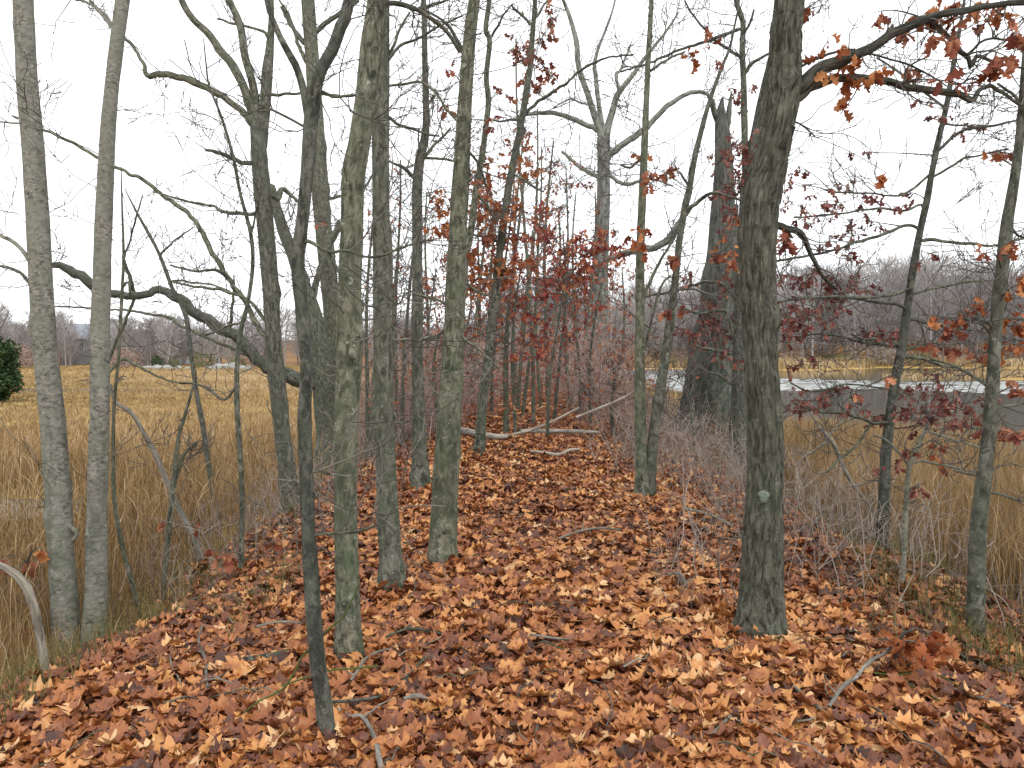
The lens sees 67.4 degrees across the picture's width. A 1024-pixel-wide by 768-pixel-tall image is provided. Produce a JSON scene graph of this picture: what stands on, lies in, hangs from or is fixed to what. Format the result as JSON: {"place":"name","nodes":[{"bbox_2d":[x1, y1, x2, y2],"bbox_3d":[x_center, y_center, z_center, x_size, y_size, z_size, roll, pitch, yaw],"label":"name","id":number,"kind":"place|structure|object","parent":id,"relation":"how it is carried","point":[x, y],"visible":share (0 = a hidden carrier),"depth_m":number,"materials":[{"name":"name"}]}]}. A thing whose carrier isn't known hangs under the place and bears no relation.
{"place":"outdoors","nodes":[
{"label":"outdoors","id":0,"kind":"place"},
{"bbox_2d":[0,495,122,521],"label":"marsh pool","id":1,"kind":"structure","parent":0,"point":[9,499],"depth_m":12.13,"materials":[{"name":"grey liquid"}]},
{"bbox_2d":[0,330,1023,767],"bbox_3d":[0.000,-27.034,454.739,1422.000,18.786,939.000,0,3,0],"label":"ground","id":2,"kind":"structure","parent":0,"point":[290,358],"depth_m":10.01,"materials":[{"name":"brown plant"}]},
{"bbox_2d":[0,332,25,402],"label":"cedar tree","id":3,"kind":"object","parent":2,"relation":"on","point":[11,376],"visible":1,"depth_m":36.07,"materials":[{"name":"green plant"}]},
{"bbox_2d":[12,343,32,367],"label":"red bush","id":4,"kind":"object","parent":2,"relation":"on","point":[23,352],"visible":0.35,"depth_m":98.39,"materials":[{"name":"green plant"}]},
{"bbox_2d":[0,547,49,643],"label":"oak seedling","id":5,"kind":"object","parent":2,"relation":"on","point":[41,555],"visible":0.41,"depth_m":6.36,"materials":[{"name":"brown plant"}]},
{"bbox_2d":[0,562,50,677],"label":"dead sapling","id":6,"kind":"object","parent":2,"relation":"on","point":[25,586],"visible":0.79,"depth_m":3.81,"materials":[{"name":"grey wood"}]},
{"bbox_2d":[0,0,173,656],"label":"bare tree","id":7,"kind":"object","parent":2,"relation":"on","point":[60,530],"visible":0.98,"depth_m":5.97,"materials":[{"name":"grey plant"}]},
{"bbox_2d":[59,319,128,364],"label":"house","id":8,"kind":"structure","parent":2,"relation":"on","point":[78,360],"depth_m":120.97,"materials":[{"name":"grey"}]},
{"bbox_2d":[55,166,187,616],"bbox_3d":[-3.429,0.134,6.796,1.025,4.036,0.894,-1,3,-23],"label":"bare sapling","id":9,"kind":"object","parent":2,"relation":"on","point":[114,500],"visible":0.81,"depth_m":6.71,"materials":[{"name":"grey plant"}]},
{"bbox_2d":[110,347,143,367],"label":"red bush","id":10,"kind":"object","parent":2,"relation":"on","point":[129,352],"visible":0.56,"depth_m":98.84,"materials":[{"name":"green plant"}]},
{"bbox_2d":[110,383,204,565],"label":"dead sapling","id":11,"kind":"object","parent":2,"relation":"on","point":[177,505],"visible":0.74,"depth_m":7.38,"materials":[{"name":"grey wood"}]},
{"bbox_2d":[128,334,189,364],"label":"house","id":12,"kind":"structure","parent":2,"relation":"on","point":[144,362],"depth_m":119.97,"materials":[{"name":"grey"}]},
{"bbox_2d":[125,189,230,513],"bbox_3d":[-4.841,-0.406,11.342,1.492,4.954,0.928,0,3,0],"label":"bare sapling","id":13,"kind":"object","parent":2,"relation":"on","point":[193,370],"visible":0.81,"depth_m":11.14,"materials":[{"name":"grey plant"}]},
{"bbox_2d":[140,340,218,599],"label":"bare sapling","id":14,"kind":"object","parent":2,"relation":"on","point":[176,467],"visible":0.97,"depth_m":6.98,"materials":[{"name":"grey plant"}]},
{"bbox_2d":[52,182,339,469],"bbox_3d":[-6.574,-0.939,15.069,6.958,6.185,2.960,0,3,0],"label":"bare tree","id":15,"kind":"object","parent":2,"relation":"on","point":[322,356],"visible":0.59,"depth_m":15.52,"materials":[{"name":"grey plant"}]},
{"bbox_2d":[186,352,213,366],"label":"evergreen bush","id":16,"kind":"object","parent":2,"relation":"on","point":[204,363],"visible":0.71,"depth_m":97.77,"materials":[{"name":"green plant"}]},
{"bbox_2d":[0,0,414,512],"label":"bare tree","id":17,"kind":"object","parent":2,"relation":"on","point":[271,289],"visible":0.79,"depth_m":9.08,"materials":[{"name":"grey plant"}]},
{"bbox_2d":[103,14,311,571],"bbox_3d":[-2.401,-0.667,6.247,1.285,4.706,1.378,0,3,10],"label":"bare sapling","id":18,"kind":"object","parent":2,"relation":"on","point":[230,563],"visible":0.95,"depth_m":6.19,"materials":[{"name":"grey plant"}]},
{"bbox_2d":[197,625,229,687],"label":"fallen branch","id":19,"kind":"object","parent":2,"relation":"on","point":[203,656],"visible":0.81,"depth_m":3.79,"materials":[{"name":"grey wood"}]},
{"bbox_2d":[164,688,263,703],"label":"fallen twig","id":20,"kind":"object","parent":2,"relation":"on","point":[212,696],"visible":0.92,"depth_m":3.40,"materials":[{"name":"grey wood"}]},
{"bbox_2d":[0,403,435,644],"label":"edge brush","id":21,"kind":"object","parent":2,"relation":"on","point":[274,501],"visible":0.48,"depth_m":7.17,"materials":[{"name":"brown plant"}]},
{"bbox_2d":[239,649,289,662],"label":"fallen branch","id":22,"kind":"object","parent":2,"relation":"on","point":[251,658],"visible":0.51,"depth_m":3.93,"materials":[{"name":"grey wood"}]},
{"bbox_2d":[0,301,582,366],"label":"woods","id":23,"kind":"object","parent":2,"relation":"on","point":[15,332],"visible":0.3,"depth_m":107.44,"materials":[{"name":"grey plant"}]},
{"bbox_2d":[243,579,359,713],"bbox_3d":[-0.843,1.051,3.071,0.477,0.550,0.008,0,3,0],"label":"briar vine","id":24,"kind":"object","parent":2,"relation":"on","point":[306,651],"visible":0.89,"depth_m":3.07,"materials":[{"name":"brown plant"}]},
{"bbox_2d":[263,0,392,377],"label":"bare tree","id":25,"kind":"object","parent":2,"relation":"on","point":[329,306],"visible":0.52,"depth_m":16.45,"materials":[{"name":"grey plant"}]},
{"bbox_2d":[281,665,377,686],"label":"fallen branch","id":26,"kind":"object","parent":2,"relation":"on","point":[333,670],"visible":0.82,"depth_m":3.41,"materials":[{"name":"wood"}]},
{"bbox_2d":[268,72,419,458],"bbox_3d":[-2.507,-1.756,11.737,2.285,6.274,1.515,1,3,15],"label":"bare sapling","id":27,"kind":"object","parent":2,"relation":"on","point":[372,413],"visible":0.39,"depth_m":11.84,"materials":[{"name":"grey plant"}]},
{"bbox_2d":[171,0,521,736],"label":"bare tree","id":28,"kind":"object","parent":2,"relation":"on","point":[309,534],"visible":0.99,"depth_m":2.97,"materials":[{"name":"grey plant"}]},
{"bbox_2d":[213,0,487,662],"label":"bare tree","id":29,"kind":"object","parent":2,"relation":"on","point":[348,637],"visible":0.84,"depth_m":3.83,"materials":[{"name":"grey plant"}]},
{"bbox_2d":[342,648,389,682],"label":"fallen branch","id":30,"kind":"object","parent":2,"relation":"on","point":[365,658],"visible":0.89,"depth_m":3.78,"materials":[{"name":"grey wood"}]},
{"bbox_2d":[337,697,395,767],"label":"fallen branch","id":31,"kind":"object","parent":2,"relation":"on","point":[364,719],"visible":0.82,"depth_m":3.10,"materials":[{"name":"grey wood"}]},
{"bbox_2d":[323,166,410,457],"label":"bare sapling","id":32,"kind":"object","parent":2,"relation":"on","point":[367,414],"visible":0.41,"depth_m":14.00,"materials":[{"name":"grey plant"}]},
{"bbox_2d":[333,646,424,702],"bbox_3d":[-0.586,1.352,3.605,0.181,0.156,0.665,1,3,19],"label":"fallen branch","id":33,"kind":"object","parent":2,"relation":"on","point":[365,698],"visible":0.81,"depth_m":3.38,"materials":[{"name":"grey wood"}]},
{"bbox_2d":[365,219,401,441],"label":"oak sapling","id":34,"kind":"object","parent":2,"relation":"on","point":[393,344],"visible":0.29,"depth_m":14.98,"materials":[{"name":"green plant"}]},
{"bbox_2d":[362,221,438,358],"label":"bare sapling","id":35,"kind":"object","parent":2,"relation":"on","point":[391,247],"visible":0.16,"depth_m":19.86,"materials":[{"name":"grey plant"}]},
{"bbox_2d":[263,0,554,595],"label":"bare tree","id":36,"kind":"object","parent":2,"relation":"on","point":[390,570],"visible":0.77,"depth_m":4.89,"materials":[{"name":"grey plant"}]},
{"bbox_2d":[370,203,447,441],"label":"oak sapling","id":37,"kind":"object","parent":2,"relation":"on","point":[424,283],"visible":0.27,"depth_m":15.69,"materials":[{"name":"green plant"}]},
{"bbox_2d":[363,128,464,443],"bbox_3d":[-1.944,-1.682,13.870,1.904,5.863,2.042,-2,3,-38],"label":"bare sapling","id":38,"kind":"object","parent":2,"relation":"on","point":[402,400],"visible":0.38,"depth_m":13.95,"materials":[{"name":"grey plant"}]},
{"bbox_2d":[402,693,429,701],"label":"fallen branch","id":39,"kind":"object","parent":2,"relation":"on","point":[413,696],"visible":0.94,"depth_m":3.41,"materials":[{"name":"grey wood"}]},
{"bbox_2d":[391,152,449,404],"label":"bare sapling","id":40,"kind":"object","parent":2,"relation":"on","point":[395,288],"visible":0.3,"depth_m":17.84,"materials":[{"name":"grey plant"}]},
{"bbox_2d":[403,184,444,370],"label":"bare sapling","id":41,"kind":"object","parent":2,"relation":"on","point":[425,261],"visible":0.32,"depth_m":23.83,"materials":[{"name":"grey plant"}]},
{"bbox_2d":[408,259,446,417],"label":"oak sapling","id":42,"kind":"object","parent":2,"relation":"on","point":[437,303],"visible":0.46,"depth_m":19.99,"materials":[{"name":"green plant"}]},
{"bbox_2d":[404,616,470,657],"bbox_3d":[-0.396,1.313,4.052,0.163,0.115,0.576,-1,3,-28],"label":"fallen branch","id":43,"kind":"object","parent":2,"relation":"on","point":[426,630],"visible":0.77,"depth_m":4.21,"materials":[{"name":"grey wood"}]},
{"bbox_2d":[425,117,454,329],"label":"bare sapling","id":44,"kind":"object","parent":2,"relation":"on","point":[441,242],"visible":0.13,"depth_m":21.99,"materials":[{"name":"grey plant"}]},
{"bbox_2d":[364,0,522,493],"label":"bare tree","id":45,"kind":"object","parent":2,"relation":"on","point":[419,474],"visible":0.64,"depth_m":8.68,"materials":[{"name":"grey plant"}]},
{"bbox_2d":[408,234,497,377],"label":"oak sapling","id":46,"kind":"object","parent":2,"relation":"on","point":[439,331],"visible":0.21,"depth_m":17.15,"materials":[{"name":"red plant"}]},
{"bbox_2d":[328,0,584,567],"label":"bare tree","id":47,"kind":"object","parent":2,"relation":"on","point":[442,545],"visible":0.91,"depth_m":5.45,"materials":[{"name":"grey plant"}]},
{"bbox_2d":[392,307,528,421],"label":"bare sapling","id":48,"kind":"object","parent":2,"relation":"on","point":[434,370],"visible":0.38,"depth_m":13.99,"materials":[{"name":"grey plant"}]},
{"bbox_2d":[443,187,506,400],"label":"oak sapling","id":49,"kind":"object","parent":2,"relation":"on","point":[478,301],"visible":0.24,"depth_m":21.91,"materials":[{"name":"red plant"}]},
{"bbox_2d":[461,427,507,439],"bbox_3d":[-0.617,0.887,13.682,0.314,0.147,1.468,-2,3,-37],"label":"fallen log","id":50,"kind":"object","parent":2,"relation":"on","point":[470,432],"visible":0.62,"depth_m":13.21,"materials":[{"name":"grey wood"}]},
{"bbox_2d":[292,309,692,459],"bbox_3d":[-0.379,-0.755,30.701,9.751,3.853,36.197,0,3,2],"label":"red thicket","id":51,"kind":"object","parent":2,"relation":"on","point":[467,389],"visible":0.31,"depth_m":16.63,"materials":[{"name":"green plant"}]},
{"bbox_2d":[468,146,517,395],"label":"bare sapling","id":52,"kind":"object","parent":2,"relation":"on","point":[485,230],"visible":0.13,"depth_m":25.85,"materials":[{"name":"grey plant"}]},
{"bbox_2d":[445,0,560,457],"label":"bare tree","id":53,"kind":"object","parent":2,"relation":"on","point":[478,180],"visible":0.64,"depth_m":10.33,"materials":[{"name":"grey plant"}]},
{"bbox_2d":[476,157,541,414],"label":"oak sapling","id":54,"kind":"object","parent":2,"relation":"on","point":[493,366],"visible":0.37,"depth_m":17.89,"materials":[{"name":"red plant"}]},
{"bbox_2d":[367,246,653,438],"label":"thicket leaves","id":55,"kind":"object","parent":2,"relation":"on","point":[524,353],"visible":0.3,"depth_m":15.64,"materials":[{"name":"red plant"}]},
{"bbox_2d":[0,376,1023,683],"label":"marsh reeds","id":56,"kind":"object","parent":2,"relation":"on","point":[198,494],"visible":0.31,"depth_m":9.72,"materials":[{"name":"beige plant"}]},
{"bbox_2d":[0,353,1023,485],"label":"marsh grass","id":57,"kind":"structure","parent":2,"relation":"on","point":[146,414],"depth_m":39.02,"materials":[{"name":"beige plant"}]},
{"bbox_2d":[491,116,542,399],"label":"oak sapling","id":58,"kind":"object","parent":2,"relation":"on","point":[515,364],"visible":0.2,"depth_m":23.87,"materials":[{"name":"red plant"}]},
{"bbox_2d":[464,235,570,432],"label":"oak sapling","id":59,"kind":"object","parent":2,"relation":"on","point":[515,257],"visible":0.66,"depth_m":13.96,"materials":[{"name":"red plant"}]},
{"bbox_2d":[463,142,574,433],"bbox_3d":[0.005,-1.718,14.451,2.036,5.611,1.828,3,4,44],"label":"bare sapling","id":60,"kind":"object","parent":2,"relation":"on","point":[505,337],"visible":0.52,"depth_m":14.46,"materials":[{"name":"grey plant"}]},
{"bbox_2d":[481,0,570,425],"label":"bare sapling","id":61,"kind":"object","parent":2,"relation":"on","point":[533,410],"visible":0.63,"depth_m":15.83,"materials":[{"name":"grey plant"}]},
{"bbox_2d":[509,142,562,406],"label":"oak sapling","id":62,"kind":"object","parent":2,"relation":"on","point":[538,365],"visible":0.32,"depth_m":20.92,"materials":[{"name":"red plant"}]},
{"bbox_2d":[495,180,579,415],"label":"oak sapling","id":63,"kind":"object","parent":2,"relation":"on","point":[529,357],"visible":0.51,"depth_m":17.96,"materials":[{"name":"red plant"}]},
{"bbox_2d":[495,100,579,409],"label":"tree","id":64,"kind":"object","parent":2,"relation":"on","point":[518,399],"visible":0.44,"depth_m":19.89,"materials":[{"name":"grey plant"}]},
{"bbox_2d":[507,407,579,436],"bbox_3d":[0.542,0.684,13.645,1.324,0.556,0.060,0,3,0],"label":"fallen pole","id":65,"kind":"object","parent":2,"relation":"on","point":[538,426],"visible":0.87,"depth_m":13.63,"materials":[{"name":"grey wood"}]},
{"bbox_2d":[423,0,667,456],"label":"oak tree","id":66,"kind":"object","parent":2,"relation":"on","point":[500,240],"visible":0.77,"depth_m":11.23,"materials":[{"name":"grey plant"}]},
{"bbox_2d":[524,142,574,395],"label":"tree","id":67,"kind":"object","parent":2,"relation":"on","point":[547,367],"visible":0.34,"depth_m":25.84,"materials":[{"name":"grey plant"}]},
{"bbox_2d":[530,447,579,456],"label":"fallen branch","id":68,"kind":"object","parent":2,"relation":"on","point":[557,454],"visible":0.98,"depth_m":11.34,"materials":[{"name":"grey wood"}]},
{"bbox_2d":[519,425,598,433],"bbox_3d":[0.845,0.835,13.937,1.459,0.143,0.321,0,3,0],"label":"fallen log","id":69,"kind":"object","parent":2,"relation":"on","point":[552,431],"visible":0.73,"depth_m":13.89,"materials":[{"name":"grey wood"}]},
{"bbox_2d":[548,201,570,378],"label":"bare sapling","id":70,"kind":"object","parent":2,"relation":"on","point":[555,313],"visible":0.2,"depth_m":33.83,"materials":[{"name":"grey plant"}]},
{"bbox_2d":[520,148,602,418],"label":"oak sapling","id":71,"kind":"object","parent":2,"relation":"on","point":[554,172],"visible":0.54,"depth_m":16.97,"materials":[{"name":"plant"}]},
{"bbox_2d":[538,265,586,402],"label":"bare sapling","id":72,"kind":"object","parent":2,"relation":"on","point":[554,319],"visible":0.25,"depth_m":21.95,"materials":[{"name":"grey plant"}]},
{"bbox_2d":[512,195,626,436],"bbox_3d":[0.957,-1.056,12.825,1.919,4.237,2.003,0,3,0],"label":"oak sapling","id":73,"kind":"object","parent":2,"relation":"on","point":[586,267],"visible":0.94,"depth_m":12.66,"materials":[{"name":"red plant"}]},
{"bbox_2d":[550,228,590,410],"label":"oak sapling","id":74,"kind":"object","parent":2,"relation":"on","point":[574,334],"visible":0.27,"depth_m":18.90,"materials":[{"name":"plant"}]},
{"bbox_2d":[547,175,611,395],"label":"oak sapling","id":75,"kind":"object","parent":2,"relation":"on","point":[559,217],"visible":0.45,"depth_m":22.88,"materials":[{"name":"plant"}]},
{"bbox_2d":[557,516,621,539],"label":"fallen branch","id":76,"kind":"object","parent":2,"relation":"on","point":[587,529],"visible":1,"depth_m":6.39,"materials":[{"name":"grey wood"}]},
{"bbox_2d":[567,190,614,360],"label":"bare sapling","id":77,"kind":"object","parent":2,"relation":"on","point":[598,268],"visible":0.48,"depth_m":24.79,"materials":[{"name":"grey plant"}]},
{"bbox_2d":[576,390,633,417],"bbox_3d":[1.640,0.286,13.026,1.124,0.598,0.048,0,3,0],"label":"fallen pole","id":78,"kind":"object","parent":2,"relation":"on","point":[603,406],"visible":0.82,"depth_m":13.02,"materials":[{"name":"grey wood"}]},
{"bbox_2d":[571,222,651,423],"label":"oak sapling","id":79,"kind":"object","parent":2,"relation":"on","point":[614,233],"visible":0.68,"depth_m":15.94,"materials":[{"name":"plant"}]},
{"bbox_2d":[574,236,653,394],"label":"oak sapling","id":80,"kind":"object","parent":2,"relation":"on","point":[630,316],"visible":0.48,"depth_m":17.88,"materials":[{"name":"plant"}]},
{"bbox_2d":[476,0,753,375],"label":"bare tree","id":81,"kind":"object","parent":2,"relation":"on","point":[604,183],"visible":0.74,"depth_m":28.47,"materials":[{"name":"grey plant"}]},
{"bbox_2d":[553,338,685,436],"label":"bare sapling","id":82,"kind":"object","parent":2,"relation":"on","point":[613,405],"visible":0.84,"depth_m":14.00,"materials":[{"name":"grey plant"}]},
{"bbox_2d":[617,272,734,434],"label":"bare sapling","id":83,"kind":"object","parent":2,"relation":"on","point":[656,356],"visible":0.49,"depth_m":13.87,"materials":[{"name":"grey plant"}]},
{"bbox_2d":[569,0,783,495],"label":"bare tree","id":84,"kind":"object","parent":2,"relation":"on","point":[645,461],"visible":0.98,"depth_m":7.96,"materials":[{"name":"grey plant"}]},
{"bbox_2d":[628,326,745,450],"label":"bare sapling","id":85,"kind":"object","parent":2,"relation":"on","point":[689,400],"visible":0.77,"depth_m":12.03,"materials":[{"name":"grey plant"}]},
{"bbox_2d":[672,93,734,439],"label":"dead tree","id":86,"kind":"object","parent":2,"relation":"on","point":[722,122],"visible":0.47,"depth_m":17.13,"materials":[{"name":"grey plant"}]},
{"bbox_2d":[611,0,834,470],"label":"oak tree","id":87,"kind":"object","parent":2,"relation":"on","point":[736,353],"visible":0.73,"depth_m":12.36,"materials":[{"name":"grey plant"}]},
{"bbox_2d":[708,204,737,448],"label":"dead tree","id":88,"kind":"object","parent":2,"relation":"on","point":[721,409],"visible":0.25,"depth_m":16.31,"materials":[{"name":"grey plant"}]},
{"bbox_2d":[481,244,1023,359],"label":"woods","id":89,"kind":"object","parent":2,"relation":"on","point":[895,280],"visible":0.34,"depth_m":123.41,"materials":[{"name":"grey plant"}]},
{"bbox_2d":[733,720,825,757],"bbox_3d":[1.075,1.415,3.092,0.038,0.036,0.403,-2,3,-41],"label":"fallen twig","id":90,"kind":"object","parent":2,"relation":"on","point":[823,756],"visible":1,"depth_m":3.07,"materials":[{"name":"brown wood"}]},
{"bbox_2d":[558,379,1023,629],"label":"bare brush","id":91,"kind":"object","parent":2,"relation":"on","point":[705,456],"visible":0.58,"depth_m":6.77,"materials":[{"name":"grey plant"}]},
{"bbox_2d":[785,417,876,522],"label":"dead sapling","id":92,"kind":"object","parent":2,"relation":"on","point":[829,439],"visible":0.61,"depth_m":8.45,"materials":[{"name":"grey wood"}]},
{"bbox_2d":[823,645,893,707],"bbox_3d":[1.672,1.321,3.662,0.104,0.088,1.107,2,4,43],"label":"fallen branch","id":93,"kind":"object","parent":2,"relation":"on","point":[846,683],"visible":0.88,"depth_m":3.44,"materials":[{"name":"grey wood"}]},
{"bbox_2d":[838,345,895,363],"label":"shore scrub","id":94,"kind":"object","parent":2,"relation":"on","point":[890,350],"visible":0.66,"depth_m":109.74,"materials":[{"name":"brown plant"}]},
{"bbox_2d":[730,0,1023,644],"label":"oak tree","id":95,"kind":"object","parent":2,"relation":"on","point":[761,603],"visible":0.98,"depth_m":4.15,"materials":[{"name":"grey plant"}]},
{"bbox_2d":[733,0,1023,548],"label":"oak sapling","id":96,"kind":"object","parent":2,"relation":"on","point":[900,344],"visible":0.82,"depth_m":6.33,"materials":[{"name":"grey plant"}]},
{"bbox_2d":[866,704,946,759],"bbox_3d":[1.591,1.408,3.130,0.017,0.035,0.476,-1,3,-11],"label":"fallen twig","id":97,"kind":"object","parent":2,"relation":"on","point":[880,711],"visible":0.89,"depth_m":3.08,"materials":[{"name":"grey wood"}]},
{"bbox_2d":[867,614,959,671],"bbox_3d":[1.935,1.355,3.702,0.310,0.361,0.408,-1,3,-26],"label":"oak seedling","id":98,"kind":"object","parent":2,"relation":"on","point":[923,652],"visible":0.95,"depth_m":3.69,"materials":[{"name":"brown plant"}]},
{"bbox_2d":[846,354,1023,583],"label":"oak sapling","id":99,"kind":"object","parent":2,"relation":"on","point":[945,411],"visible":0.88,"depth_m":5.23,"materials":[{"name":"red plant"}]},
{"bbox_2d":[850,35,1023,637],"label":"oak sapling","id":100,"kind":"object","parent":2,"relation":"on","point":[992,358],"visible":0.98,"depth_m":4.54,"materials":[{"name":"grey plant"}]},
{"bbox_2d":[943,684,1012,707],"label":"fallen branch","id":101,"kind":"object","parent":2,"relation":"on","point":[1000,703],"visible":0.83,"depth_m":3.37,"materials":[{"name":"grey wood"}]},
{"bbox_2d":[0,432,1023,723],"bbox_3d":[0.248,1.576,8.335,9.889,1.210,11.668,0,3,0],"label":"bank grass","id":102,"kind":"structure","parent":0,"point":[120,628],"depth_m":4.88,"materials":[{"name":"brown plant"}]},
{"bbox_2d":[0,0,1023,339],"label":"sky","id":103,"kind":"structure","parent":0,"point":[160,27],"materials":[{"name":"white"}]},
{"bbox_2d":[620,367,1023,457],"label":"pond water","id":104,"kind":"structure","parent":0,"point":[876,399],"depth_m":46.80,"materials":[{"name":"grey liquid"}]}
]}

